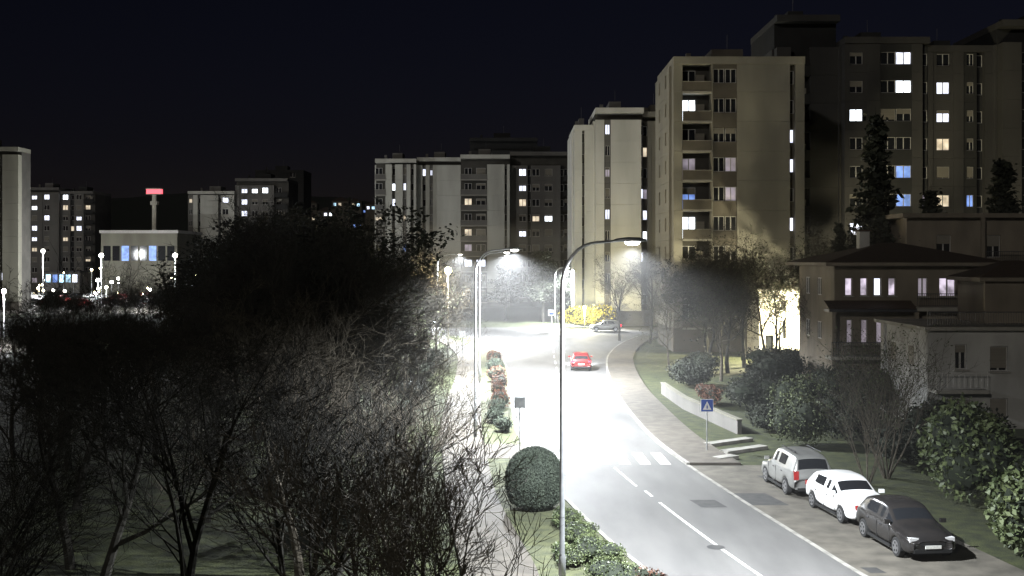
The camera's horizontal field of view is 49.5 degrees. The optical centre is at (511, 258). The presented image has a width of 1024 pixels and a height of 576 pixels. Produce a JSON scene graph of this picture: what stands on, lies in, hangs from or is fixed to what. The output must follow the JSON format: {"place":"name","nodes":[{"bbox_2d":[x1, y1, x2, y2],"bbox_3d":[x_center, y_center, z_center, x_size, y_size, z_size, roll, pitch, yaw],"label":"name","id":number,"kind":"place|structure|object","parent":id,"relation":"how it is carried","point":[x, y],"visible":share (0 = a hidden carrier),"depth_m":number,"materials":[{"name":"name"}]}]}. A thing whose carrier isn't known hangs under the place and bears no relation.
{"place":"outdoors","nodes":[
{"label":"outdoors","id":0,"kind":"place"},
{"bbox_2d":[111,193,374,255],"bbox_3d":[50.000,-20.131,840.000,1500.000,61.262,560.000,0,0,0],"label":"hill","id":1,"kind":"structure","parent":0,"point":[133,213],"depth_m":688.12,"materials":[{"name":"black plant"}]},
{"bbox_2d":[2,328,657,335],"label":"cross road","id":2,"kind":"structure","parent":0,"point":[549,331],"depth_m":144.64,"materials":[{"name":"asphalt"}]},
{"bbox_2d":[469,133,537,154],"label":"distant apartment block","id":3,"kind":"structure","parent":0,"point":[501,144],"depth_m":263.20,"materials":[{"name":"concrete"}]},
{"bbox_2d":[0,307,1023,575],"bbox_3d":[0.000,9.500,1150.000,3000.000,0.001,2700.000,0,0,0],"label":"ground","id":4,"kind":"structure","parent":0,"point":[966,521],"depth_m":45.48,"materials":[{"name":"green plant"}]},
{"bbox_2d":[0,319,118,483],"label":"bare tree","id":5,"kind":"object","parent":4,"relation":"on","point":[24,391],"visible":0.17,"depth_m":45.77,"materials":[{"name":"brown plant"}]},
{"bbox_2d":[0,371,141,575],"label":"bare tree","id":6,"kind":"object","parent":4,"relation":"on","point":[16,546],"visible":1,"depth_m":20.59,"materials":[{"name":"brown plant"}]},
{"bbox_2d":[1,252,158,469],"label":"bare tree","id":7,"kind":"object","parent":4,"relation":"on","point":[100,292],"visible":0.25,"depth_m":50.55,"materials":[{"name":"brown plant"}]},
{"bbox_2d":[0,258,169,569],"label":"bare tree","id":8,"kind":"object","parent":4,"relation":"on","point":[68,559],"visible":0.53,"depth_m":34.13,"materials":[{"name":"brown plant"}]},
{"bbox_2d":[0,292,176,313],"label":"car park","id":9,"kind":"structure","parent":4,"relation":"on","point":[97,308],"depth_m":202.84,"materials":[{"name":"asphalt"}]},
{"bbox_2d":[0,140,30,309],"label":"apartment block","id":10,"kind":"structure","parent":9,"relation":"on","point":[15,209],"depth_m":203.82,"materials":[{"name":"concrete"}]},
{"bbox_2d":[42,271,95,293],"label":"shop building","id":11,"kind":"structure","parent":9,"relation":"on","point":[49,275],"depth_m":285.00,"materials":[{"name":"grey concrete"}]},
{"bbox_2d":[31,181,110,291],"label":"apartment block","id":12,"kind":"structure","parent":9,"relation":"on","point":[66,222],"depth_m":320.85,"materials":[{"name":"grey concrete"}]},
{"bbox_2d":[99,230,202,293],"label":"building","id":13,"kind":"structure","parent":9,"relation":"on","point":[122,247],"depth_m":262.00,"materials":[{"name":"concrete"}]},
{"bbox_2d":[188,167,297,263],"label":"apartment block","id":14,"kind":"structure","parent":9,"relation":"on","point":[202,204],"depth_m":288.62,"materials":[{"name":"grey concrete"}]},
{"bbox_2d":[255,166,310,220],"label":"distant apartment block","id":15,"kind":"structure","parent":9,"relation":"on","point":[302,178],"depth_m":319.70,"materials":[{"name":"concrete"}]},
{"bbox_2d":[0,259,211,510],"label":"bare tree","id":16,"kind":"object","parent":4,"relation":"on","point":[58,334],"visible":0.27,"depth_m":41.57,"materials":[{"name":"brown plant"}]},
{"bbox_2d":[81,304,203,464],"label":"bare tree","id":17,"kind":"object","parent":4,"relation":"on","point":[154,463],"visible":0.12,"depth_m":51.17,"materials":[{"name":"brown plant"}]},
{"bbox_2d":[0,244,337,575],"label":"bare tree","id":18,"kind":"object","parent":4,"relation":"on","point":[115,544],"visible":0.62,"depth_m":27.74,"materials":[{"name":"brown plant"}]},
{"bbox_2d":[26,238,356,575],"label":"bare tree","id":19,"kind":"object","parent":4,"relation":"on","point":[190,568],"visible":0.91,"depth_m":23.71,"materials":[{"name":"brown plant"}]},
{"bbox_2d":[138,235,263,384],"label":"leafy tree","id":20,"kind":"object","parent":4,"relation":"on","point":[187,277],"visible":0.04,"depth_m":74.31,"materials":[{"name":"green plant"}]},
{"bbox_2d":[106,240,304,522],"bbox_3d":[-10.842,4.349,40.941,6.804,10.521,8.523,0,0,-5],"label":"bare tree","id":21,"kind":"object","parent":4,"relation":"on","point":[240,335],"visible":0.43,"depth_m":39.84,"materials":[{"name":"brown plant"}]},
{"bbox_2d":[151,218,267,375],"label":"leafy tree","id":22,"kind":"object","parent":4,"relation":"on","point":[187,264],"visible":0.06,"depth_m":79.04,"materials":[{"name":"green plant"}]},
{"bbox_2d":[157,194,375,497],"bbox_3d":[-9.335,3.607,44.768,10.530,12.070,10.200,0,0,-31],"label":"bare tree","id":23,"kind":"object","parent":4,"relation":"on","point":[231,268],"visible":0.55,"depth_m":41.93,"materials":[{"name":"brown plant"}]},
{"bbox_2d":[120,259,451,575],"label":"bare tree","id":24,"kind":"object","parent":4,"relation":"on","point":[293,534],"visible":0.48,"depth_m":32.92,"materials":[{"name":"brown plant"}]},
{"bbox_2d":[229,202,356,277],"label":"leafy tree","id":25,"kind":"object","parent":4,"relation":"on","point":[293,209],"visible":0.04,"depth_m":82.83,"materials":[{"name":"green plant"}]},
{"bbox_2d":[175,196,422,439],"bbox_3d":[-10.880,3.193,53.621,12.415,12.895,12.442,0,0,31],"label":"bare tree","id":26,"kind":"object","parent":4,"relation":"on","point":[306,256],"visible":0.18,"depth_m":53.63,"materials":[{"name":"brown plant"}]},
{"bbox_2d":[191,202,413,488],"bbox_3d":[-9.435,3.635,45.887,8.079,11.980,10.121,0,0,-37],"label":"bare tree","id":27,"kind":"object","parent":4,"relation":"on","point":[331,262],"visible":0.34,"depth_m":45.32,"materials":[{"name":"brown plant"}]},
{"bbox_2d":[178,189,433,422],"bbox_3d":[-8.826,3.427,47.783,11.981,12.416,11.955,0,0,-17],"label":"bare tree","id":28,"kind":"object","parent":4,"relation":"on","point":[355,264],"visible":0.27,"depth_m":47.18,"materials":[{"name":"brown plant"}]},
{"bbox_2d":[233,272,403,476],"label":"bare tree","id":29,"kind":"object","parent":4,"relation":"on","point":[344,351],"visible":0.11,"depth_m":45.32,"materials":[{"name":"brown plant"}]},
{"bbox_2d":[218,267,424,492],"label":"bare tree","id":30,"kind":"object","parent":4,"relation":"on","point":[329,363],"visible":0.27,"depth_m":41.41,"materials":[{"name":"brown plant"}]},
{"bbox_2d":[198,210,449,486],"bbox_3d":[-6.519,3.867,41.783,9.749,11.536,10.065,0,0,-21],"label":"bare tree","id":31,"kind":"object","parent":4,"relation":"on","point":[364,298],"visible":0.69,"depth_m":41.88,"materials":[{"name":"brown plant"}]},
{"bbox_2d":[159,336,498,575],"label":"bare tree","id":32,"kind":"object","parent":4,"relation":"on","point":[320,444],"visible":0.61,"depth_m":25.56,"materials":[{"name":"brown plant"}]},
{"bbox_2d":[229,232,448,455],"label":"bare tree","id":33,"kind":"object","parent":4,"relation":"on","point":[389,301],"visible":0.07,"depth_m":51.15,"materials":[{"name":"brown plant"}]},
{"bbox_2d":[225,197,465,430],"bbox_3d":[-10.233,3.112,61.343,13.202,13.090,11.256,0,0,29],"label":"leafy tree","id":34,"kind":"object","parent":4,"relation":"on","point":[423,240],"visible":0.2,"depth_m":61.05,"materials":[{"name":"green plant"}]},
{"bbox_2d":[248,217,451,430],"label":"bare tree","id":35,"kind":"object","parent":4,"relation":"on","point":[378,279],"visible":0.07,"depth_m":54.94,"materials":[{"name":"brown plant"}]},
{"bbox_2d":[228,212,473,432],"bbox_3d":[-7.921,3.472,59.640,12.373,12.340,10.548,0,0,-33],"label":"bare tree","id":36,"kind":"object","parent":4,"relation":"on","point":[406,269],"visible":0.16,"depth_m":60.12,"materials":[{"name":"brown plant"}]},
{"bbox_2d":[264,216,462,413],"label":"bare tree","id":37,"kind":"object","parent":4,"relation":"on","point":[427,297],"visible":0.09,"depth_m":58.91,"materials":[{"name":"brown plant"}]},
{"bbox_2d":[306,290,437,418],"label":"bare tree","id":38,"kind":"object","parent":4,"relation":"on","point":[396,356],"visible":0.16,"depth_m":50.86,"materials":[{"name":"brown plant"}]},
{"bbox_2d":[181,393,571,575],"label":"bare tree","id":39,"kind":"object","parent":4,"relation":"on","point":[396,564],"visible":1,"depth_m":21.47,"materials":[{"name":"brown plant"}]},
{"bbox_2d":[291,356,503,558],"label":"bare tree","id":40,"kind":"object","parent":4,"relation":"on","point":[400,417],"visible":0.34,"depth_m":34.57,"materials":[{"name":"brown plant"}]},
{"bbox_2d":[328,292,467,467],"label":"bare tree","id":41,"kind":"object","parent":4,"relation":"on","point":[429,358],"visible":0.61,"depth_m":47.14,"materials":[{"name":"brown plant"}]},
{"bbox_2d":[402,276,495,399],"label":"bare tree","id":42,"kind":"object","parent":4,"relation":"on","point":[448,319],"visible":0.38,"depth_m":71.12,"materials":[{"name":"brown plant"}]},
{"bbox_2d":[427,262,481,349],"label":"bare tree","id":43,"kind":"object","parent":4,"relation":"on","point":[466,302],"visible":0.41,"depth_m":102.33,"materials":[{"name":"brown plant"}]},
{"bbox_2d":[375,138,567,306],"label":"apartment block","id":44,"kind":"structure","parent":4,"relation":"on","point":[484,200],"depth_m":218.30,"materials":[{"name":"grey concrete"}]},
{"bbox_2d":[445,336,520,443],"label":"verge","id":45,"kind":"structure","parent":4,"relation":"on","point":[485,350],"depth_m":74.07,"materials":[{"name":"green plant"}]},
{"bbox_2d":[433,336,538,575],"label":"footpath","id":46,"kind":"structure","parent":4,"relation":"on","point":[526,560],"depth_m":42.35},
{"bbox_2d":[473,247,521,436],"bbox_3d":[-0.805,4.448,58.500,2.650,10.105,0.400,0,0,0],"label":"street lamp","id":47,"kind":"object","parent":4,"relation":"on","point":[514,249],"visible":0.91,"depth_m":58.45,"materials":[{"name":"metal"}]},
{"bbox_2d":[481,263,524,319],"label":"cedar tree","id":48,"kind":"object","parent":4,"relation":"on","point":[506,275],"visible":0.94,"depth_m":171.87,"materials":[{"name":"green plant"}]},
{"bbox_2d":[511,249,566,321],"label":"cedar tree","id":49,"kind":"object","parent":4,"relation":"on","point":[544,264],"visible":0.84,"depth_m":165.52,"materials":[{"name":"green plant"}]},
{"bbox_2d":[522,268,571,322],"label":"leafy tree","id":50,"kind":"object","parent":4,"relation":"on","point":[554,285],"visible":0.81,"depth_m":164.55,"materials":[{"name":"green plant"}]},
{"bbox_2d":[488,459,639,575],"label":"verge","id":51,"kind":"structure","parent":4,"relation":"on","point":[546,527],"depth_m":37.96,"materials":[{"name":"green plant"}]},
{"bbox_2d":[504,445,565,510],"bbox_3d":[0.864,8.239,41.797,2.313,2.433,2.322,0,0,0],"label":"clipped ball shrub","id":52,"kind":"object","parent":51,"relation":"on","point":[543,477],"visible":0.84,"depth_m":41.05,"materials":[{"name":"green plant"}]},
{"bbox_2d":[565,518,599,543],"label":"ground cover shrub","id":53,"kind":"object","parent":51,"relation":"on","point":[574,529],"visible":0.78,"depth_m":36.81,"materials":[{"name":"green plant"}]},
{"bbox_2d":[571,533,627,561],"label":"ground cover shrub","id":54,"kind":"object","parent":51,"relation":"on","point":[589,546],"visible":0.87,"depth_m":34.17,"materials":[{"name":"green plant"}]},
{"bbox_2d":[559,237,646,575],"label":"street lamp","id":55,"kind":"object","parent":51,"relation":"on","point":[627,241],"visible":1,"depth_m":30.95,"materials":[{"name":"metal"}]},
{"bbox_2d":[581,555,649,575],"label":"ground cover shrub","id":56,"kind":"object","parent":51,"relation":"on","point":[604,567],"visible":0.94,"depth_m":31.98,"materials":[{"name":"green plant"}]},
{"bbox_2d":[558,304,616,324],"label":"forsythia bush","id":57,"kind":"object","parent":4,"relation":"on","point":[574,315],"visible":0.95,"depth_m":152.77,"materials":[{"name":"yellow plant"}]},
{"bbox_2d":[568,94,656,325],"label":"apartment block","id":58,"kind":"structure","parent":4,"relation":"on","point":[611,170],"depth_m":156.97,"materials":[{"name":"concrete"}]},
{"bbox_2d":[593,253,638,340],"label":"bare tree","id":59,"kind":"object","parent":4,"relation":"on","point":[615,296],"visible":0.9,"depth_m":127.74,"materials":[{"name":"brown plant"}]},
{"bbox_2d":[611,243,659,343],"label":"bare tree","id":60,"kind":"object","parent":4,"relation":"on","point":[639,278],"visible":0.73,"depth_m":123.32,"materials":[{"name":"brown plant"}]},
{"bbox_2d":[606,336,689,464],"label":"kerb","id":61,"kind":"structure","parent":4,"relation":"on","point":[659,442],"depth_m":62.64,"materials":[{"name":"concrete"}]},
{"bbox_2d":[619,272,707,368],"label":"budding tree","id":62,"kind":"object","parent":4,"relation":"on","point":[659,305],"visible":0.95,"depth_m":95.67,"materials":[{"name":"brown plant"}]},
{"bbox_2d":[665,359,715,386],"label":"laurel bush","id":63,"kind":"object","parent":4,"relation":"on","point":[689,374],"visible":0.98,"depth_m":80.69,"materials":[{"name":"green plant"}]},
{"bbox_2d":[635,235,747,350],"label":"bare tree","id":64,"kind":"object","parent":4,"relation":"on","point":[682,283],"visible":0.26,"depth_m":103.11,"materials":[{"name":"brown plant"}]},
{"bbox_2d":[676,351,719,373],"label":"laurel bush","id":65,"kind":"object","parent":4,"relation":"on","point":[706,358],"visible":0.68,"depth_m":90.75,"materials":[{"name":"green plant"}]},
{"bbox_2d":[649,246,756,353],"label":"leafy tree","id":66,"kind":"object","parent":4,"relation":"on","point":[685,296],"visible":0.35,"depth_m":97.18,"materials":[{"name":"green plant"}]},
{"bbox_2d":[657,246,775,353],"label":"bare tree","id":67,"kind":"object","parent":4,"relation":"on","point":[711,345],"visible":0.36,"depth_m":93.82,"materials":[{"name":"brown plant"}]},
{"bbox_2d":[671,234,775,367],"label":"budding tree","id":68,"kind":"object","parent":4,"relation":"on","point":[743,346],"visible":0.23,"depth_m":97.13,"materials":[{"name":"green plant"}]},
{"bbox_2d":[662,213,785,372],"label":"budding tree","id":69,"kind":"object","parent":4,"relation":"on","point":[729,331],"visible":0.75,"depth_m":90.70,"materials":[{"name":"brown plant"}]},
{"bbox_2d":[672,255,775,380],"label":"budding tree","id":70,"kind":"object","parent":4,"relation":"on","point":[716,309],"visible":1,"depth_m":84.69,"materials":[{"name":"brown plant"}]},
{"bbox_2d":[704,437,767,458],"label":"entrance steps","id":71,"kind":"structure","parent":4,"relation":"on","point":[730,452],"depth_m":55.15,"materials":[{"name":"concrete"}]},
{"bbox_2d":[702,225,798,349],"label":"budding tree","id":72,"kind":"object","parent":4,"relation":"on","point":[763,272],"visible":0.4,"depth_m":97.93,"materials":[{"name":"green plant"}]},
{"bbox_2d":[720,372,782,407],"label":"laurel bush","id":73,"kind":"object","parent":4,"relation":"on","point":[746,390],"visible":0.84,"depth_m":68.63,"materials":[{"name":"green plant"}]},
{"bbox_2d":[714,240,810,354],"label":"bare tree","id":74,"kind":"object","parent":4,"relation":"on","point":[781,297],"visible":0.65,"depth_m":88.50,"materials":[{"name":"brown plant"}]},
{"bbox_2d":[744,401,781,429],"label":"laurel bush","id":75,"kind":"object","parent":4,"relation":"on","point":[759,415],"visible":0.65,"depth_m":60.96,"materials":[{"name":"green plant"}]},
{"bbox_2d":[747,276,798,352],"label":"white annex","id":76,"kind":"object","parent":4,"relation":"on","point":[792,340],"visible":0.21,"depth_m":106.00,"materials":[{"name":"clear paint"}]},
{"bbox_2d":[739,348,811,383],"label":"laurel bush","id":77,"kind":"object","parent":4,"relation":"on","point":[774,365],"visible":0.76,"depth_m":76.97,"materials":[{"name":"green plant"}]},
{"bbox_2d":[766,372,832,407],"bbox_3d":[16.467,7.971,62.893,4.124,3.084,4.052,0,0,0],"label":"laurel bush","id":78,"kind":"object","parent":4,"relation":"on","point":[785,388],"visible":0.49,"depth_m":62.32,"materials":[{"name":"green plant"}]},
{"bbox_2d":[765,392,834,445],"bbox_3d":[14.524,8.065,56.003,3.301,2.748,3.118,0,0,0],"label":"laurel bush","id":79,"kind":"object","parent":4,"relation":"on","point":[800,419],"visible":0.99,"depth_m":55.46,"materials":[{"name":"green plant"}]},
{"bbox_2d":[746,207,868,345],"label":"budding tree","id":80,"kind":"object","parent":4,"relation":"on","point":[814,244],"visible":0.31,"depth_m":90.59,"materials":[{"name":"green plant"}]},
{"bbox_2d":[809,363,873,399],"bbox_3d":[19.457,7.783,66.109,4.335,3.139,4.522,0,0,0],"label":"laurel bush","id":81,"kind":"object","parent":4,"relation":"on","point":[826,375],"visible":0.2,"depth_m":64.89,"materials":[{"name":"green plant"}]},
{"bbox_2d":[815,391,883,439],"bbox_3d":[17.544,8.253,58.473,3.729,2.615,3.241,0,0,30],"label":"laurel bush","id":82,"kind":"object","parent":4,"relation":"on","point":[834,429],"visible":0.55,"depth_m":57.85,"materials":[{"name":"green plant"}]},
{"bbox_2d":[691,465,1023,575],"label":"parking area","id":83,"kind":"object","parent":4,"relation":"on","point":[847,543],"visible":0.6,"depth_m":37.24,"materials":[{"name":"asphalt"}]},
{"bbox_2d":[687,465,866,575],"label":"kerb flush","id":84,"kind":"object","parent":83,"relation":"on","point":[790,530],"visible":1,"depth_m":39.25,"materials":[{"name":"stone"}]},
{"bbox_2d":[690,476,885,572],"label":"asphalt patches","id":85,"kind":"object","parent":83,"relation":"on","point":[758,499],"visible":0.8,"depth_m":43.35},
{"bbox_2d":[762,445,830,494],"bbox_3d":[11.750,8.606,46.002,2.120,1.756,4.245,0,0,-5],"label":"silver suv","id":86,"kind":"object","parent":83,"relation":"on","point":[791,468],"visible":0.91,"depth_m":44.45,"materials":[{"name":"paint"}]},
{"bbox_2d":[805,469,884,522],"bbox_3d":[12.450,8.743,41.197,2.080,1.482,4.085,0,0,-8],"label":"white hatchback","id":87,"kind":"object","parent":83,"relation":"on","point":[841,493],"visible":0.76,"depth_m":40.71,"materials":[{"name":"paint"}]},
{"bbox_2d":[855,494,954,556],"bbox_3d":[12.950,8.743,36.697,2.080,1.482,4.085,0,0,-6],"label":"dark hatchback","id":88,"kind":"object","parent":83,"relation":"on","point":[902,524],"visible":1,"depth_m":35.91,"materials":[{"name":"paint"}]},
{"bbox_2d":[793,359,937,484],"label":"multi stem tree","id":89,"kind":"object","parent":4,"relation":"on","point":[868,435],"visible":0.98,"depth_m":46.34,"materials":[{"name":"brown plant"}]},
{"bbox_2d":[845,107,903,249],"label":"spruce tree","id":90,"kind":"object","parent":4,"relation":"on","point":[877,185],"visible":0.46,"depth_m":94.60,"materials":[{"name":"green plant"}]},
{"bbox_2d":[805,323,960,432],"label":"multi stem tree","id":91,"kind":"object","parent":4,"relation":"on","point":[892,351],"visible":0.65,"depth_m":54.92,"materials":[{"name":"brown plant"}]},
{"bbox_2d":[751,11,1023,257],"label":"apartment tower","id":92,"kind":"structure","parent":4,"relation":"on","point":[954,114],"depth_m":129.70,"materials":[{"name":"concrete"}]},
{"bbox_2d":[786,230,999,379],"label":"brown house","id":93,"kind":"structure","parent":4,"relation":"on","point":[865,282],"depth_m":73.00,"materials":[{"name":"paint"}]},
{"bbox_2d":[801,319,989,478],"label":"multi stem tree","id":94,"kind":"object","parent":4,"relation":"on","point":[889,472],"visible":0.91,"depth_m":47.72,"materials":[{"name":"brown plant"}]},
{"bbox_2d":[863,423,930,463],"bbox_3d":[17.903,8.489,51.134,3.267,1.921,4.653,0,0,0],"label":"laurel bush","id":95,"kind":"object","parent":4,"relation":"on","point":[911,452],"visible":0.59,"depth_m":49.86,"materials":[{"name":"green plant"}]},
{"bbox_2d":[900,397,958,436],"bbox_3d":[21.602,8.254,56.835,4.070,2.418,4.028,0,0,0],"label":"laurel bush","id":96,"kind":"object","parent":4,"relation":"on","point":[921,420],"visible":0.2,"depth_m":56.03,"materials":[{"name":"green plant"}]},
{"bbox_2d":[918,188,947,212],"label":"spruce tree","id":97,"kind":"object","parent":4,"relation":"on","point":[930,201],"visible":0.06,"depth_m":97.68,"materials":[{"name":"green plant"}]},
{"bbox_2d":[878,213,1023,260],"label":"flat roofed house","id":98,"kind":"structure","parent":4,"relation":"on","point":[997,236],"depth_m":90.00,"materials":[{"name":"paint"}]},
{"bbox_2d":[916,398,1023,502],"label":"laurel bush","id":99,"kind":"object","parent":4,"relation":"on","point":[965,452],"visible":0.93,"depth_m":42.13,"materials":[{"name":"green plant"}]},
{"bbox_2d":[923,392,1017,452],"bbox_3d":[18.690,7.270,45.422,3.669,3.697,3.465,0,0,0],"label":"laurel bush","id":100,"kind":"object","parent":4,"relation":"on","point":[991,416],"visible":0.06,"depth_m":45.22,"materials":[{"name":"green plant"}]},
{"bbox_2d":[983,462,1023,557],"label":"laurel bush","id":101,"kind":"object","parent":4,"relation":"on","point":[1005,499],"visible":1,"depth_m":35.11,"materials":[{"name":"green plant"}]},
{"bbox_2d":[983,158,1023,212],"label":"spruce tree","id":102,"kind":"object","parent":4,"relation":"on","point":[1003,180],"visible":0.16,"depth_m":94.68,"materials":[{"name":"green plant"}]},
{"bbox_2d":[0,0,1023,201],"label":"sky","id":103,"kind":"structure","parent":0,"point":[123,98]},
{"bbox_2d":[466,334,860,575],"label":"road","id":104,"kind":"structure","parent":0,"point":[641,525],"depth_m":46.45,"materials":[{"name":"asphalt"}]},
{"bbox_2d":[553,342,761,575],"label":"road markings","id":105,"kind":"object","parent":104,"relation":"on","point":[621,458],"visible":0.9,"depth_m":52.17,"materials":[{"name":"paint"}]},
{"bbox_2d":[608,336,740,464],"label":"pavement","id":106,"kind":"structure","parent":0,"point":[658,419],"depth_m":67.16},
{"bbox_2d":[660,382,742,433],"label":"garden wall","id":107,"kind":"structure","parent":0,"point":[726,420],"depth_m":66.62,"materials":[{"name":"grey concrete"}]},
{"bbox_2d":[655,49,804,351],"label":"apartment tower","id":108,"kind":"structure","parent":0,"point":[730,131],"depth_m":112.70,"materials":[{"name":"beige concrete"}]},
{"bbox_2d":[874,260,1023,428],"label":"pale house","id":109,"kind":"structure","parent":0,"point":[988,323],"depth_m":62.11,"materials":[{"name":"paint"}]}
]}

